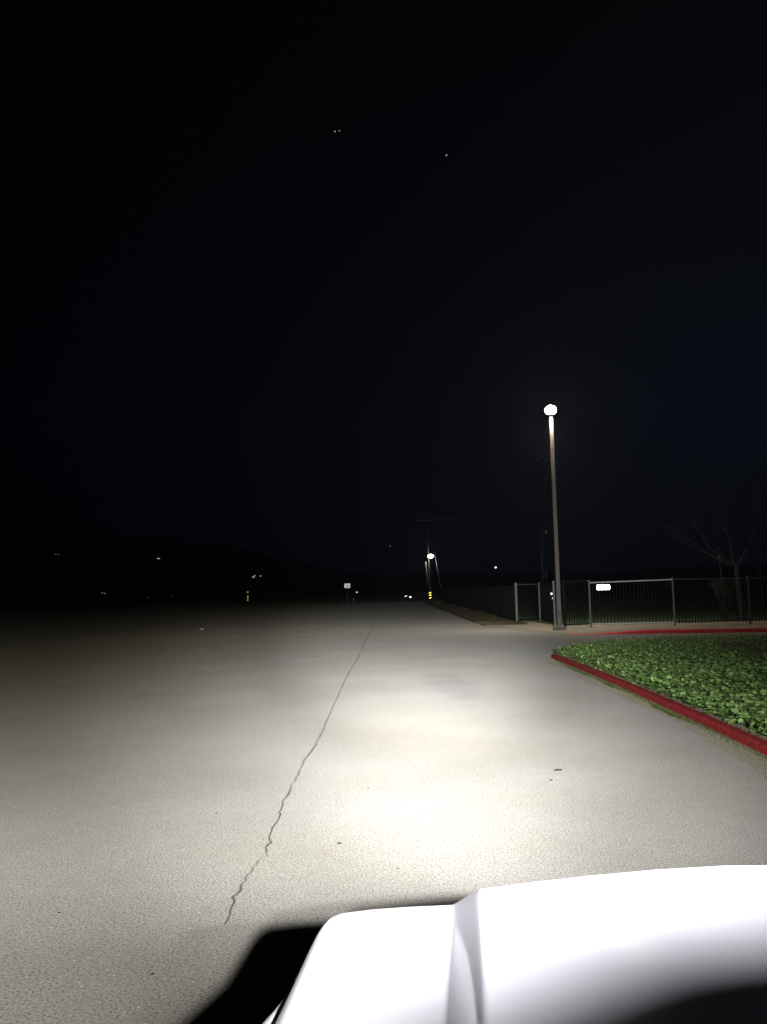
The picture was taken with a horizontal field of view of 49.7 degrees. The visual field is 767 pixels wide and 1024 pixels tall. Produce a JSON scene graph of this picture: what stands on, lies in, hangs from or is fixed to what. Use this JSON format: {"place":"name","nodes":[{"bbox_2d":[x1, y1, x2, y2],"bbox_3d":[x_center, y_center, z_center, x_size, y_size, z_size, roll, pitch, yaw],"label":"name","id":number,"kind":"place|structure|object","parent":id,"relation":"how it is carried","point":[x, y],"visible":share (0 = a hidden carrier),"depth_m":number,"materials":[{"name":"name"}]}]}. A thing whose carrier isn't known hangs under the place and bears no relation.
{"place":"outdoors","nodes":[
{"label":"outdoors","id":0,"kind":"place"},
{"bbox_2d":[0,607,287,648],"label":"parking area","id":1,"kind":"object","parent":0,"point":[22,628],"visible":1,"depth_m":56.63,"materials":[{"name":"grey asphalt"}]},
{"bbox_2d":[113,602,420,608],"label":"cross track","id":2,"kind":"structure","parent":0,"point":[265,605],"depth_m":118.38,"materials":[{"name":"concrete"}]},
{"bbox_2d":[0,603,766,1023],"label":"road","id":3,"kind":"structure","parent":0,"point":[132,763],"depth_m":6.61,"materials":[{"name":"grey asphalt"}]},
{"bbox_2d":[224,608,379,924],"bbox_3d":[-0.510,6.594,51.708,0.185,0.001,95.798,-1,-6,0],"label":"road crack","id":4,"kind":"object","parent":3,"relation":"on","point":[240,887],"visible":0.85,"depth_m":5.90,"materials":[{"name":"black asphalt"}]},
{"bbox_2d":[344,583,349,604],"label":"road sign","id":5,"kind":"object","parent":3,"relation":"on","point":[347,585],"visible":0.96,"depth_m":104.92,"materials":[{"name":"metal"}]},
{"bbox_2d":[263,865,766,1023],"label":"patrol vehicle","id":6,"kind":"object","parent":3,"relation":"on","point":[688,945],"visible":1,"depth_m":0.93,"materials":[{"name":"white paint"}]},
{"bbox_2d":[536,658,766,778],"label":"gutter silt","id":7,"kind":"object","parent":3,"relation":"on","point":[740,752],"visible":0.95,"depth_m":9.08,"materials":[{"name":"soil"}]},
{"bbox_2d":[564,664,736,741],"bbox_3d":[3.696,2.790,13.162,0.206,0.001,9.553,-1,-6,1],"label":"gutter moss","id":8,"kind":"object","parent":7,"relation":"on","point":[664,710],"visible":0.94,"depth_m":11.01,"materials":[{"name":"green plant"}]},
{"bbox_2d":[555,660,765,760],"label":"gutter sprouts","id":9,"kind":"object","parent":7,"relation":"on","point":[713,732],"visible":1,"depth_m":9.87,"materials":[{"name":"green plant"}]},
{"bbox_2d":[552,654,766,755],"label":"curb","id":10,"kind":"structure","parent":3,"relation":"on","point":[753,742],"depth_m":10.22,"materials":[{"name":"red paint"}]},
{"bbox_2d":[570,628,766,634],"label":"curb","id":11,"kind":"structure","parent":3,"relation":"on","point":[728,630],"depth_m":27.79,"materials":[{"name":"red paint"}]},
{"bbox_2d":[0,524,766,603],"bbox_3d":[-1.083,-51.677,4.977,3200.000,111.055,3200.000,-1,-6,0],"label":"hills","id":12,"kind":"structure","parent":0,"point":[86,567],"depth_m":639.94,"materials":[{"name":"black"}]},
{"bbox_2d":[0,587,766,625],"bbox_3d":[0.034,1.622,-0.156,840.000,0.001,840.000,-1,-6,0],"label":"ground","id":13,"kind":"structure","parent":0,"point":[189,603],"depth_m":190.30,"materials":[{"name":"black soil"}]},
{"bbox_2d":[241,543,252,602],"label":"utility pole","id":14,"kind":"object","parent":13,"relation":"on","point":[247,545],"visible":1,"depth_m":167.63,"materials":[{"name":"brown wood"}]},
{"bbox_2d":[405,592,432,600],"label":"parked car","id":15,"kind":"object","parent":13,"relation":"on","point":[416,596],"visible":0.94,"depth_m":131.53,"materials":[{"name":"grey paint"}]},
{"bbox_2d":[0,0,766,573],"label":"sky","id":16,"kind":"structure","parent":0,"point":[230,316],"materials":[{"name":"black"}]},
{"bbox_2d":[423,602,527,625],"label":"verge","id":17,"kind":"structure","parent":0,"point":[469,618],"depth_m":52.04,"materials":[{"name":"brown plant"}]},
{"bbox_2d":[416,519,440,602],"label":"utility pole","id":18,"kind":"object","parent":17,"relation":"on","point":[430,555],"visible":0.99,"depth_m":113.17,"materials":[{"name":"brown wood"}]},
{"bbox_2d":[431,591,766,625],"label":"field","id":19,"kind":"structure","parent":0,"point":[651,600],"depth_m":67.78,"materials":[{"name":"black plant"}]},
{"bbox_2d":[441,584,515,620],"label":"picket fence","id":20,"kind":"object","parent":19,"relation":"on","point":[499,600],"visible":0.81,"depth_m":52.63,"materials":[{"name":"black metal"}]},
{"bbox_2d":[536,458,547,584],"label":"utility pole","id":21,"kind":"object","parent":19,"relation":"on","point":[544,574],"visible":0.94,"depth_m":70.06,"materials":[{"name":"brown wood"}]},
{"bbox_2d":[656,460,766,619],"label":"bare tree","id":22,"kind":"object","parent":19,"relation":"on","point":[734,564],"visible":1,"depth_m":36.32,"materials":[{"name":"brown plant"}]},
{"bbox_2d":[718,555,723,597],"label":"metal post","id":23,"kind":"object","parent":19,"relation":"on","point":[719,557],"visible":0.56,"depth_m":40.85,"materials":[{"name":"metal"}]},
{"bbox_2d":[710,577,743,619],"bbox_3d":[15.445,3.900,37.257,1.472,1.948,0.883,-1,-6,0],"label":"dry shrub","id":24,"kind":"object","parent":19,"relation":"on","point":[725,612],"visible":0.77,"depth_m":37.22,"materials":[{"name":"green plant"}]},
{"bbox_2d":[480,620,766,633],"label":"sidewalk","id":25,"kind":"structure","parent":0,"point":[578,629],"depth_m":30.96,"materials":[{"name":"concrete"}]},
{"bbox_2d":[515,582,541,621],"bbox_3d":[6.974,4.343,39.903,1.986,1.895,0.086,4,-8,-44],"label":"picket fence","id":26,"kind":"object","parent":25,"relation":"on","point":[517,607],"visible":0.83,"depth_m":39.85,"materials":[{"name":"metal"}]},
{"bbox_2d":[539,583,553,622],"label":"gate","id":27,"kind":"structure","parent":25,"relation":"on","point":[546,605],"depth_m":37.80,"materials":[{"name":"black metal"}]},
{"bbox_2d":[551,581,555,626],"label":"fence gate","id":28,"kind":"structure","parent":25,"relation":"on","point":[553,597],"depth_m":32.97,"materials":[{"name":"grey metal"}]},
{"bbox_2d":[545,403,566,629],"bbox_3d":[6.588,0.124,31.830,0.520,8.740,0.520,-1,-6,0],"label":"street lamp","id":29,"kind":"object","parent":25,"relation":"on","point":[550,410],"visible":1,"depth_m":31.74,"materials":[{"name":"metal"}]},
{"bbox_2d":[562,580,589,626],"bbox_3d":[7.471,3.571,32.209,0.086,1.895,1.388,2,-6,-30],"label":"picket fence","id":30,"kind":"object","parent":25,"relation":"on","point":[564,604],"visible":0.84,"depth_m":32.37,"materials":[{"name":"black metal"}]},
{"bbox_2d":[588,577,675,627],"bbox_3d":[9.271,3.395,31.030,3.104,1.845,0.074,-4,-6,23],"label":"picket fence","id":31,"kind":"object","parent":25,"relation":"on","point":[628,623],"visible":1,"depth_m":31.00,"materials":[{"name":"metal"}]},
{"bbox_2d":[597,584,609,589],"bbox_3d":[8.347,2.854,31.448,0.500,0.200,0.024,-4,-6,23],"label":"reflective sign","id":32,"kind":"object","parent":31,"relation":"attached to","point":[604,587],"visible":1,"depth_m":31.43,"materials":[{"name":"metal"}]},
{"bbox_2d":[674,575,766,623],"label":"picket fence","id":33,"kind":"object","parent":25,"relation":"on","point":[747,577],"visible":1,"depth_m":30.74,"materials":[{"name":"metal"}]},
{"bbox_2d":[522,599,747,603],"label":"field path","id":34,"kind":"structure","parent":0,"point":[639,601],"depth_m":87.23,"materials":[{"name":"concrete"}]},
{"bbox_2d":[556,640,766,740],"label":"lawn","id":35,"kind":"structure","parent":0,"point":[743,727],"depth_m":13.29,"materials":[{"name":"plant"}]},
{"bbox_2d":[554,633,766,735],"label":"broadleaf weeds","id":36,"kind":"object","parent":35,"relation":"on","point":[695,674],"visible":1,"depth_m":13.47,"materials":[{"name":"green plant"}]}
]}

